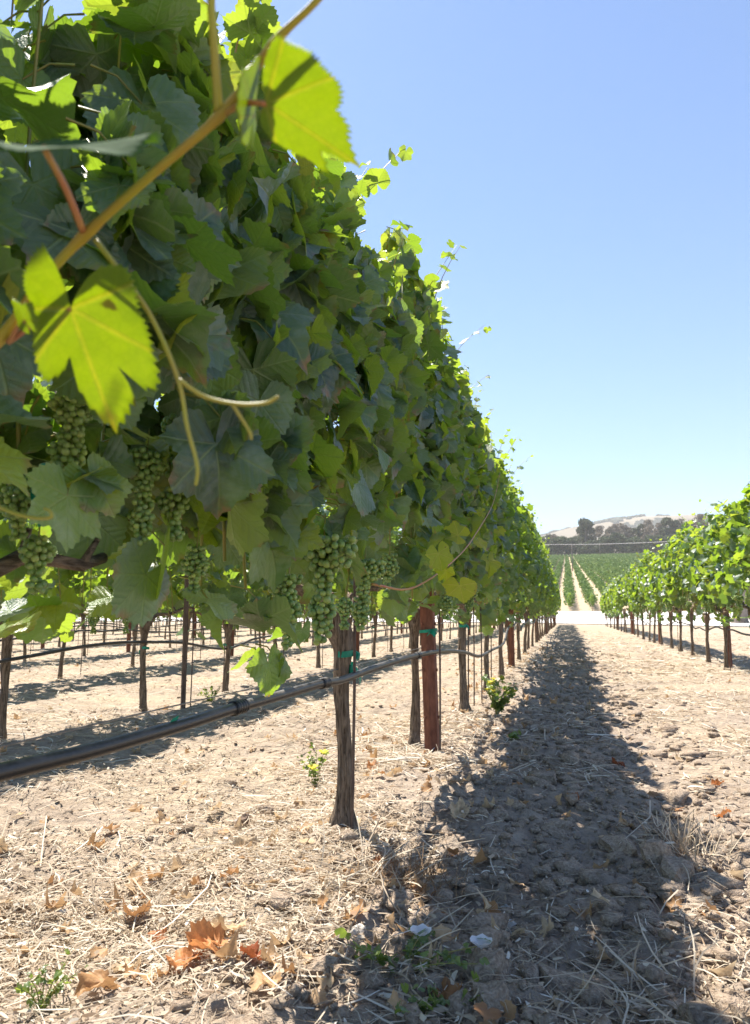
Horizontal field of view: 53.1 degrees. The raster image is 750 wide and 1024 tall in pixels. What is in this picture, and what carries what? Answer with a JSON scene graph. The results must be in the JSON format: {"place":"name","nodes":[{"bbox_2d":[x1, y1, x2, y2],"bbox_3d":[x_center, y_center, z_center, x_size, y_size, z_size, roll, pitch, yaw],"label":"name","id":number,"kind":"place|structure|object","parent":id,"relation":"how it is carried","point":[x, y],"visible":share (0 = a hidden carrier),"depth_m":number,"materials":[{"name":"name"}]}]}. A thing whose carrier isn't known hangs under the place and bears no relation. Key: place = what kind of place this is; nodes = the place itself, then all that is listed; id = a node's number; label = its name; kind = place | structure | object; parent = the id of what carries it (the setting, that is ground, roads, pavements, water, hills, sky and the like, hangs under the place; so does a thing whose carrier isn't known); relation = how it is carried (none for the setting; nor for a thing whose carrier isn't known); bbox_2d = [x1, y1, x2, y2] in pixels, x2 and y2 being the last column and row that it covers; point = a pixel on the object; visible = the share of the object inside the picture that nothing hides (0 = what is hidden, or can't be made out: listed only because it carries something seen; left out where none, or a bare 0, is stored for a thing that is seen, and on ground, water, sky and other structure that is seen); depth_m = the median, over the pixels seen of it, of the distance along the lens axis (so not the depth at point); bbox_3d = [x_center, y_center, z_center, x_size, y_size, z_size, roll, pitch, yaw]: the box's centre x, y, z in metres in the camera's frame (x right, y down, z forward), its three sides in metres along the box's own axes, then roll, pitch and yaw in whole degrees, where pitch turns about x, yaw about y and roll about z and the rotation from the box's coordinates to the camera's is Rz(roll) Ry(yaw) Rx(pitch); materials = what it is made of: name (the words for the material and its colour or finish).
{"place":"outdoors","nodes":[
{"label":"outdoors","id":0,"kind":"place"},
{"bbox_2d":[0,619,477,662],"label":"drip hose","id":1,"kind":"object","parent":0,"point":[88,646],"visible":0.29,"depth_m":4.62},
{"bbox_2d":[0,557,749,1023],"bbox_3d":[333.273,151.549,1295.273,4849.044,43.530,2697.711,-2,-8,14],"label":"ground","id":2,"kind":"structure","parent":0,"point":[122,695],"depth_m":2.79,"materials":[{"name":"soil"}]},
{"bbox_2d":[14,949,88,1010],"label":"weed","id":3,"kind":"object","parent":2,"relation":"on","point":[56,989],"visible":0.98,"depth_m":1.23,"materials":[{"name":"green plant"}]},
{"bbox_2d":[3,518,100,678],"bbox_3d":[-3.022,0.478,7.356,0.549,2.366,1.592,-2,-8,14],"label":"grapevine","id":4,"kind":"object","parent":2,"relation":"on","point":[61,660],"visible":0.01,"depth_m":7.26,"materials":[{"name":"green plant"}]},
{"bbox_2d":[0,375,108,738],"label":"grapevine","id":5,"kind":"object","parent":2,"relation":"on","point":[6,652],"visible":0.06,"depth_m":3.76,"materials":[{"name":"green plant"}]},
{"bbox_2d":[0,864,131,1009],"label":"dry grass","id":6,"kind":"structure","parent":2,"relation":"on","point":[77,920],"depth_m":1.52,"materials":[{"name":"plant"}]},
{"bbox_2d":[55,571,108,655],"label":"grapevine","id":7,"kind":"object","parent":2,"relation":"on","point":[84,636],"visible":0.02,"depth_m":10.84,"materials":[{"name":"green plant"}]},
{"bbox_2d":[73,969,120,996],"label":"dry leaf","id":8,"kind":"object","parent":2,"relation":"on","point":[90,980],"visible":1,"depth_m":1.25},
{"bbox_2d":[112,955,141,971],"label":"dry leaf","id":9,"kind":"object","parent":2,"relation":"on","point":[127,960],"visible":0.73,"depth_m":1.34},
{"bbox_2d":[0,862,258,972],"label":"grass tuft","id":10,"kind":"object","parent":2,"relation":"on","point":[134,920],"visible":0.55,"depth_m":1.55,"materials":[{"name":"plant"}]},
{"bbox_2d":[45,394,219,710],"bbox_3d":[-1.516,0.215,4.979,0.565,2.256,1.648,-2,-8,14],"label":"grapevine","id":11,"kind":"object","parent":2,"relation":"on","point":[174,603],"visible":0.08,"depth_m":4.87,"materials":[{"name":"green plant"}]},
{"bbox_2d":[85,564,180,666],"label":"grapevine","id":12,"kind":"object","parent":2,"relation":"on","point":[135,638],"visible":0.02,"depth_m":8.44,"materials":[{"name":"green plant"}]},
{"bbox_2d":[0,0,364,643],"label":"grapevine","id":13,"kind":"object","parent":2,"relation":"on","point":[140,273],"visible":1,"depth_m":0.97,"materials":[{"name":"green plant"}]},
{"bbox_2d":[180,570,188,708],"bbox_3d":[-1.292,0.483,5.153,0.034,2.300,0.021,1,-8,-7],"label":"steel post","id":14,"kind":"object","parent":2,"relation":"on","point":[184,650],"visible":0.33,"depth_m":5.09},
{"bbox_2d":[190,604,194,706],"bbox_3d":[-1.242,0.769,5.112,0.018,1.500,0.016,-2,-8,14],"label":"vine stake","id":15,"kind":"object","parent":2,"relation":"on","point":[192,653],"visible":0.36,"depth_m":5.09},
{"bbox_2d":[169,561,216,648],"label":"grapevine","id":16,"kind":"object","parent":2,"relation":"on","point":[197,609],"visible":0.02,"depth_m":9.69,"materials":[{"name":"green plant"}]},
{"bbox_2d":[184,916,228,960],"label":"dry leaf","id":17,"kind":"object","parent":2,"relation":"on","point":[203,934],"visible":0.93,"depth_m":1.34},
{"bbox_2d":[169,552,274,693],"bbox_3d":[-1.192,0.425,6.193,0.609,2.186,1.648,-2,-8,14],"label":"grapevine","id":18,"kind":"object","parent":2,"relation":"on","point":[222,577],"visible":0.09,"depth_m":6.00,"materials":[{"name":"green plant"}]},
{"bbox_2d":[210,915,247,929],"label":"dry leaf","id":19,"kind":"object","parent":2,"relation":"on","point":[215,923],"visible":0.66,"depth_m":1.39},
{"bbox_2d":[0,623,520,747],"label":"hose wire","id":20,"kind":"object","parent":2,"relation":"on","point":[29,739],"visible":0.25,"depth_m":1.13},
{"bbox_2d":[248,966,281,990],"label":"dry leaf","id":21,"kind":"object","parent":2,"relation":"on","point":[259,978],"visible":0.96,"depth_m":1.21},
{"bbox_2d":[257,803,274,814],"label":"clod","id":22,"kind":"object","parent":2,"relation":"on","point":[262,806],"visible":0.65,"depth_m":2.33,"materials":[{"name":"soil"}]},
{"bbox_2d":[235,521,313,648],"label":"grapevine","id":23,"kind":"object","parent":2,"relation":"on","point":[302,608],"visible":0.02,"depth_m":7.16,"materials":[{"name":"green plant"}]},
{"bbox_2d":[0,615,556,782],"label":"drip hose","id":24,"kind":"object","parent":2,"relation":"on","point":[26,766],"visible":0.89,"depth_m":1.11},
{"bbox_2d":[154,0,456,830],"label":"grapevine","id":25,"kind":"object","parent":2,"relation":"on","point":[390,470],"visible":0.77,"depth_m":1.85,"materials":[{"name":"green plant"}]},
{"bbox_2d":[297,742,328,786],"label":"weed","id":26,"kind":"object","parent":2,"relation":"on","point":[314,765],"visible":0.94,"depth_m":2.70,"materials":[{"name":"green plant"}]},
{"bbox_2d":[286,499,352,667],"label":"grapevine","id":27,"kind":"object","parent":2,"relation":"on","point":[338,588],"visible":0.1,"depth_m":8.50,"materials":[{"name":"green plant"}]},
{"bbox_2d":[301,955,338,980],"bbox_3d":[-0.091,0.774,1.273,0.078,0.042,0.059,-3,-8,20],"label":"clod","id":28,"kind":"object","parent":2,"relation":"on","point":[317,964],"visible":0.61,"depth_m":1.26,"materials":[{"name":"soil"}]},
{"bbox_2d":[203,806,495,928],"bbox_3d":[-0.098,0.783,1.719,0.606,0.142,0.522,2,-8,-15],"label":"grass tuft","id":29,"kind":"object","parent":2,"relation":"on","point":[363,873],"visible":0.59,"depth_m":1.72,"materials":[{"name":"plant"}]},
{"bbox_2d":[350,577,355,829],"bbox_3d":[-0.061,0.327,2.079,0.018,1.500,0.016,-2,-7,14],"label":"vine stake","id":30,"kind":"object","parent":2,"relation":"on","point":[353,723],"visible":0.27,"depth_m":2.05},
{"bbox_2d":[330,505,376,661],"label":"grapevine","id":31,"kind":"object","parent":2,"relation":"on","point":[350,619],"visible":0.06,"depth_m":9.56,"materials":[{"name":"green plant"}]},
{"bbox_2d":[0,640,747,1023],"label":"leaf litter","id":32,"kind":"object","parent":2,"relation":"on","point":[230,948],"visible":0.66,"depth_m":1.65,"materials":[{"name":"plant"}]},
{"bbox_2d":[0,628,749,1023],"bbox_3d":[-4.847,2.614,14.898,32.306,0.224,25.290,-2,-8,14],"label":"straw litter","id":33,"kind":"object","parent":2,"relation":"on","point":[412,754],"visible":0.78,"depth_m":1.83,"materials":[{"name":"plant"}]},
{"bbox_2d":[122,896,151,916],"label":"dry leaf","id":34,"kind":"object","parent":33,"relation":"on","point":[142,908],"visible":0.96,"depth_m":1.55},
{"bbox_2d":[147,927,167,943],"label":"dry leaf","id":35,"kind":"object","parent":33,"relation":"on","point":[164,930],"visible":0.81,"depth_m":1.46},
{"bbox_2d":[165,945,204,970],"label":"dry leaf","id":36,"kind":"object","parent":33,"relation":"on","point":[185,953],"visible":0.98,"depth_m":1.31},
{"bbox_2d":[232,836,259,852],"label":"dry leaf","id":37,"kind":"object","parent":33,"relation":"on","point":[237,840],"visible":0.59,"depth_m":1.95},
{"bbox_2d":[239,939,261,959],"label":"dry leaf","id":38,"kind":"object","parent":33,"relation":"on","point":[251,950],"visible":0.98,"depth_m":1.29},
{"bbox_2d":[0,643,749,1023],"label":"soil clods","id":39,"kind":"object","parent":2,"relation":"on","point":[584,877],"visible":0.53,"depth_m":1.70,"materials":[{"name":"soil"}]},
{"bbox_2d":[368,527,397,657],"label":"grapevine","id":40,"kind":"object","parent":2,"relation":"on","point":[372,607],"visible":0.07,"depth_m":10.74,"materials":[{"name":"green plant"}]},
{"bbox_2d":[375,526,410,651],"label":"grapevine","id":41,"kind":"object","parent":2,"relation":"on","point":[395,529],"visible":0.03,"depth_m":11.88,"materials":[{"name":"green plant"}]},
{"bbox_2d":[284,861,513,1017],"bbox_3d":[0.024,0.779,1.458,0.505,0.106,0.586,-2,-8,14],"label":"grass tuft","id":42,"kind":"object","parent":2,"relation":"on","point":[397,973],"visible":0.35,"depth_m":1.45,"materials":[{"name":"plant"}]},
{"bbox_2d":[344,836,474,901],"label":"dead weed","id":43,"kind":"object","parent":2,"relation":"on","point":[418,870],"visible":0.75,"depth_m":1.72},
{"bbox_2d":[334,923,492,981],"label":"weed","id":44,"kind":"object","parent":2,"relation":"on","point":[422,932],"visible":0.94,"depth_m":1.31,"materials":[{"name":"green plant"}]},
{"bbox_2d":[419,357,438,752],"bbox_3d":[0.230,0.198,3.360,0.083,2.300,0.141,4,-9,-30],"label":"wooden post","id":45,"kind":"object","parent":2,"relation":"on","point":[428,631],"visible":0.32,"depth_m":3.26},
{"bbox_2d":[366,220,505,748],"bbox_3d":[0.205,-0.066,3.203,0.555,2.246,2.388,-2,-8,14],"label":"grapevine","id":46,"kind":"object","parent":2,"relation":"on","point":[455,565],"visible":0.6,"depth_m":3.09,"materials":[{"name":"green plant"}]},
{"bbox_2d":[395,983,483,1017],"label":"weed","id":47,"kind":"object","parent":2,"relation":"on","point":[435,1000],"visible":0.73,"depth_m":1.19,"materials":[{"name":"green plant"}]},
{"bbox_2d":[438,594,440,752],"bbox_3d":[0.274,0.483,3.240,0.018,1.500,0.018,-2,-9,14],"label":"vine stake","id":48,"kind":"object","parent":2,"relation":"on","point":[439,681],"visible":0.3,"depth_m":3.20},
{"bbox_2d":[426,976,462,1006],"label":"dry leaf","id":49,"kind":"object","parent":2,"relation":"on","point":[448,991],"visible":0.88,"depth_m":1.24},
{"bbox_2d":[448,797,469,821],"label":"dry leaf","id":50,"kind":"object","parent":2,"relation":"on","point":[458,807],"visible":0.95,"depth_m":2.17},
{"bbox_2d":[473,601,474,705],"bbox_3d":[0.626,0.676,4.796,0.020,1.500,0.016,-2,-7,14],"label":"vine stake","id":51,"kind":"object","parent":2,"relation":"on","point":[473,659],"visible":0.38,"depth_m":4.76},
{"bbox_2d":[441,334,507,711],"bbox_3d":[0.539,0.117,4.612,0.512,2.247,1.588,-2,-8,14],"label":"grapevine","id":52,"kind":"object","parent":2,"relation":"on","point":[489,487],"visible":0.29,"depth_m":4.43,"materials":[{"name":"green plant"}]},
{"bbox_2d":[466,947,510,982],"bbox_3d":[0.204,0.797,1.308,0.086,0.066,0.068,2,-8,-13],"label":"clod","id":53,"kind":"object","parent":2,"relation":"on","point":[499,963],"visible":0.71,"depth_m":1.30,"materials":[{"name":"soil"}]},
{"bbox_2d":[472,980,509,1015],"bbox_3d":[0.188,0.786,1.207,0.056,0.057,0.080,0,-8,-3],"label":"clod","id":54,"kind":"object","parent":2,"relation":"on","point":[493,993],"visible":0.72,"depth_m":1.20,"materials":[{"name":"soil"}]},
{"bbox_2d":[471,408,520,690],"bbox_3d":[0.857,0.332,5.822,0.506,2.178,1.556,-2,-8,14],"label":"grapevine","id":55,"kind":"object","parent":2,"relation":"on","point":[510,566],"visible":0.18,"depth_m":5.65,"materials":[{"name":"green plant"}]},
{"bbox_2d":[481,674,517,715],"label":"weed","id":56,"kind":"object","parent":2,"relation":"on","point":[496,703],"visible":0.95,"depth_m":4.47,"materials":[{"name":"green plant"}]},
{"bbox_2d":[489,432,533,674],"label":"grapevine","id":57,"kind":"object","parent":2,"relation":"on","point":[515,537],"visible":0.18,"depth_m":6.92,"materials":[{"name":"green plant"}]},
{"bbox_2d":[508,599,514,667],"bbox_3d":[1.485,0.837,8.217,0.068,2.300,0.035,1,-8,-10],"label":"steel post","id":58,"kind":"object","parent":2,"relation":"on","point":[511,634],"visible":0.25,"depth_m":8.13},
{"bbox_2d":[495,476,537,664],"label":"grapevine","id":59,"kind":"object","parent":2,"relation":"on","point":[527,596],"visible":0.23,"depth_m":8.04,"materials":[{"name":"green plant"}]},
{"bbox_2d":[514,487,538,660],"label":"grapevine","id":60,"kind":"object","parent":2,"relation":"on","point":[531,528],"visible":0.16,"depth_m":9.52,"materials":[{"name":"green plant"}]},
{"bbox_2d":[514,511,541,652],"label":"grapevine","id":61,"kind":"object","parent":2,"relation":"on","point":[539,564],"visible":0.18,"depth_m":10.71,"materials":[{"name":"green plant"}]},
{"bbox_2d":[525,503,543,649],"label":"grapevine","id":62,"kind":"object","parent":2,"relation":"on","point":[539,592],"visible":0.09,"depth_m":11.86,"materials":[{"name":"green plant"}]},
{"bbox_2d":[530,534,544,646],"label":"grapevine","id":63,"kind":"object","parent":2,"relation":"on","point":[540,547],"visible":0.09,"depth_m":13.00,"materials":[{"name":"green plant"}]},
{"bbox_2d":[533,517,548,642],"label":"grapevine","id":64,"kind":"object","parent":2,"relation":"on","point":[544,589],"visible":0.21,"depth_m":14.12,"materials":[{"name":"green plant"}]},
{"bbox_2d":[539,536,551,638],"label":"grapevine","id":65,"kind":"object","parent":2,"relation":"on","point":[548,603],"visible":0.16,"depth_m":16.65,"materials":[{"name":"green plant"}]},
{"bbox_2d":[543,545,554,635],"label":"grapevine","id":66,"kind":"object","parent":2,"relation":"on","point":[551,598],"visible":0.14,"depth_m":18.86,"materials":[{"name":"green plant"}]},
{"bbox_2d":[541,821,574,837],"bbox_3d":[0.519,0.895,2.125,0.097,0.041,0.100,-1,-8,6],"label":"clod","id":67,"kind":"object","parent":2,"relation":"on","point":[557,829],"visible":0.93,"depth_m":2.10,"materials":[{"name":"soil"}]},
{"bbox_2d":[551,536,570,556],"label":"tree","id":68,"kind":"object","parent":2,"relation":"on","point":[564,539],"visible":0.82,"depth_m":556.95,"materials":[{"name":"green plant"}]},
{"bbox_2d":[538,964,613,997],"bbox_3d":[0.334,0.836,1.298,0.152,0.080,0.095,-5,-9,33],"label":"clod","id":69,"kind":"object","parent":2,"relation":"on","point":[555,980],"visible":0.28,"depth_m":1.29,"materials":[{"name":"soil"}]},
{"bbox_2d":[577,518,594,543],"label":"tree","id":70,"kind":"object","parent":2,"relation":"on","point":[585,524],"visible":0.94,"depth_m":570.26,"materials":[{"name":"green plant"}]},
{"bbox_2d":[587,540,603,553],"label":"tree","id":71,"kind":"object","parent":2,"relation":"on","point":[595,549],"visible":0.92,"depth_m":549.34,"materials":[{"name":"green plant"}]},
{"bbox_2d":[596,537,617,553],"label":"tree","id":72,"kind":"object","parent":2,"relation":"on","point":[605,542],"visible":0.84,"depth_m":553.58,"materials":[{"name":"green plant"}]},
{"bbox_2d":[597,834,637,856],"bbox_3d":[0.642,0.881,1.948,0.083,0.074,0.161,2,-8,-13],"label":"clod","id":73,"kind":"object","parent":2,"relation":"on","point":[611,842],"visible":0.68,"depth_m":1.93,"materials":[{"name":"soil"}]},
{"bbox_2d":[609,532,626,552],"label":"tree","id":74,"kind":"object","parent":2,"relation":"on","point":[618,537],"visible":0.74,"depth_m":554.82,"materials":[{"name":"green plant"}]},
{"bbox_2d":[612,577,625,631],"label":"grapevine","id":75,"kind":"object","parent":2,"relation":"on","point":[618,604],"visible":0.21,"depth_m":22.81,"materials":[{"name":"green plant"}]},
{"bbox_2d":[613,574,629,632],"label":"grapevine","id":76,"kind":"object","parent":2,"relation":"on","point":[617,587],"visible":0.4,"depth_m":21.70,"materials":[{"name":"green plant"}]},
{"bbox_2d":[619,578,634,633],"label":"grapevine","id":77,"kind":"object","parent":2,"relation":"on","point":[621,592],"visible":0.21,"depth_m":20.55,"materials":[{"name":"green plant"}]},
{"bbox_2d":[549,552,711,606],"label":"field vines","id":78,"kind":"object","parent":2,"relation":"on","point":[605,566],"visible":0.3,"depth_m":186.26,"materials":[{"name":"green plant"}]},
{"bbox_2d":[625,536,642,552],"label":"tree","id":79,"kind":"object","parent":2,"relation":"on","point":[636,540],"visible":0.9,"depth_m":543.54,"materials":[{"name":"green plant"}]},
{"bbox_2d":[623,569,645,639],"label":"grapevine","id":80,"kind":"object","parent":2,"relation":"on","point":[633,603],"visible":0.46,"depth_m":16.93,"materials":[{"name":"green plant"}]},
{"bbox_2d":[625,563,646,636],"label":"grapevine","id":81,"kind":"object","parent":2,"relation":"on","point":[629,575],"visible":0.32,"depth_m":18.29,"materials":[{"name":"green plant"}]},
{"bbox_2d":[633,561,650,641],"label":"grapevine","id":82,"kind":"object","parent":2,"relation":"on","point":[639,598],"visible":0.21,"depth_m":16.09,"materials":[{"name":"green plant"}]},
{"bbox_2d":[550,913,749,1023],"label":"grass tuft","id":83,"kind":"object","parent":2,"relation":"on","point":[636,974],"visible":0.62,"depth_m":1.27,"materials":[{"name":"plant"}]},
{"bbox_2d":[635,547,664,642],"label":"grapevine","id":84,"kind":"object","parent":2,"relation":"on","point":[645,561],"visible":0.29,"depth_m":14.92,"materials":[{"name":"green plant"}]},
{"bbox_2d":[640,552,663,645],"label":"grapevine","id":85,"kind":"object","parent":2,"relation":"on","point":[652,600],"visible":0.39,"depth_m":13.56,"materials":[{"name":"green plant"}]},
{"bbox_2d":[639,839,673,865],"bbox_3d":[0.683,0.835,1.821,0.076,0.076,0.054,0,-8,2],"label":"clod","id":86,"kind":"object","parent":2,"relation":"on","point":[654,850],"visible":0.81,"depth_m":1.81,"materials":[{"name":"soil"}]},
{"bbox_2d":[645,535,669,552],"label":"tree","id":87,"kind":"object","parent":2,"relation":"on","point":[657,540],"visible":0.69,"depth_m":539.93,"materials":[{"name":"green plant"}]},
{"bbox_2d":[658,517,674,535],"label":"tree","id":88,"kind":"object","parent":2,"relation":"on","point":[666,521],"visible":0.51,"depth_m":558.14,"materials":[{"name":"green plant"}]},
{"bbox_2d":[648,543,688,648],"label":"grapevine","id":89,"kind":"object","parent":2,"relation":"on","point":[655,572],"visible":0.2,"depth_m":12.44,"materials":[{"name":"green plant"}]},
{"bbox_2d":[650,535,690,651],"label":"grapevine","id":90,"kind":"object","parent":2,"relation":"on","point":[667,593],"visible":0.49,"depth_m":11.24,"materials":[{"name":"green plant"}]},
{"bbox_2d":[660,855,694,885],"bbox_3d":[0.709,0.852,1.766,0.085,0.066,0.151,-2,-8,17],"label":"clod","id":91,"kind":"object","parent":2,"relation":"on","point":[672,867],"visible":0.76,"depth_m":1.74,"materials":[{"name":"soil"}]},
{"bbox_2d":[607,617,749,635],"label":"drip hose","id":92,"kind":"object","parent":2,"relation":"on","point":[693,626],"visible":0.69,"depth_m":9.77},
{"bbox_2d":[621,805,747,869],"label":"grass tuft","id":93,"kind":"object","parent":2,"relation":"on","point":[685,840],"visible":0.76,"depth_m":1.96,"materials":[{"name":"plant"}]},
{"bbox_2d":[665,511,711,654],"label":"grapevine","id":94,"kind":"object","parent":2,"relation":"on","point":[671,551],"visible":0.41,"depth_m":10.30,"materials":[{"name":"green plant"}]},
{"bbox_2d":[675,527,721,662],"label":"grapevine","id":95,"kind":"object","parent":2,"relation":"on","point":[684,557],"visible":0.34,"depth_m":9.29,"materials":[{"name":"green plant"}]},
{"bbox_2d":[678,499,743,669],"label":"grapevine","id":96,"kind":"object","parent":2,"relation":"on","point":[700,555],"visible":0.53,"depth_m":7.89,"materials":[{"name":"green plant"}]},
{"bbox_2d":[699,483,749,627],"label":"grapevine","id":97,"kind":"object","parent":2,"relation":"on","point":[732,574],"visible":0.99,"depth_m":6.66,"materials":[{"name":"green plant"}]},
{"bbox_2d":[722,607,732,668],"bbox_3d":[3.814,1.066,8.159,0.068,1.702,0.035,-5,-9,33],"label":"steel post","id":98,"kind":"object","parent":2,"relation":"on","point":[729,637],"visible":0.12,"depth_m":8.09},
{"bbox_2d":[730,590,749,622],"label":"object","id":99,"kind":"object","parent":2,"relation":"on","point":[744,611],"visible":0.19,"depth_m":39.72,"materials":[{"name":"white"}]},
{"bbox_2d":[0,0,749,539],"label":"sky","id":100,"kind":"structure","parent":0,"point":[589,160],"materials":[{"name":"blue"}]},
{"bbox_2d":[76,618,749,625],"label":"road","id":101,"kind":"structure","parent":0,"point":[665,622],"depth_m":44.34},
{"bbox_2d":[102,612,732,617],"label":"track","id":102,"kind":"structure","parent":0,"point":[578,614],"depth_m":60.72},
{"bbox_2d":[541,515,706,555],"bbox_3d":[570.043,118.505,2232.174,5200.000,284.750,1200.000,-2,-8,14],"label":"hills","id":103,"kind":"structure","parent":0,"point":[569,532],"depth_m":2395.29,"materials":[{"name":"beige soil"}]},
{"bbox_2d":[540,514,680,535],"bbox_3d":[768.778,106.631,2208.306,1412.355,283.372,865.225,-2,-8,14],"label":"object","id":104,"kind":"structure","parent":103,"relation":"on","point":[615,520],"depth_m":2416.17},
{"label":"grapevine","id":105,"kind":"object","parent":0,"visible":0},
{"bbox_2d":[0,618,437,641],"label":"drip hose","id":106,"kind":"object","parent":105,"relation":"attached to","point":[151,631],"visible":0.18,"depth_m":8.48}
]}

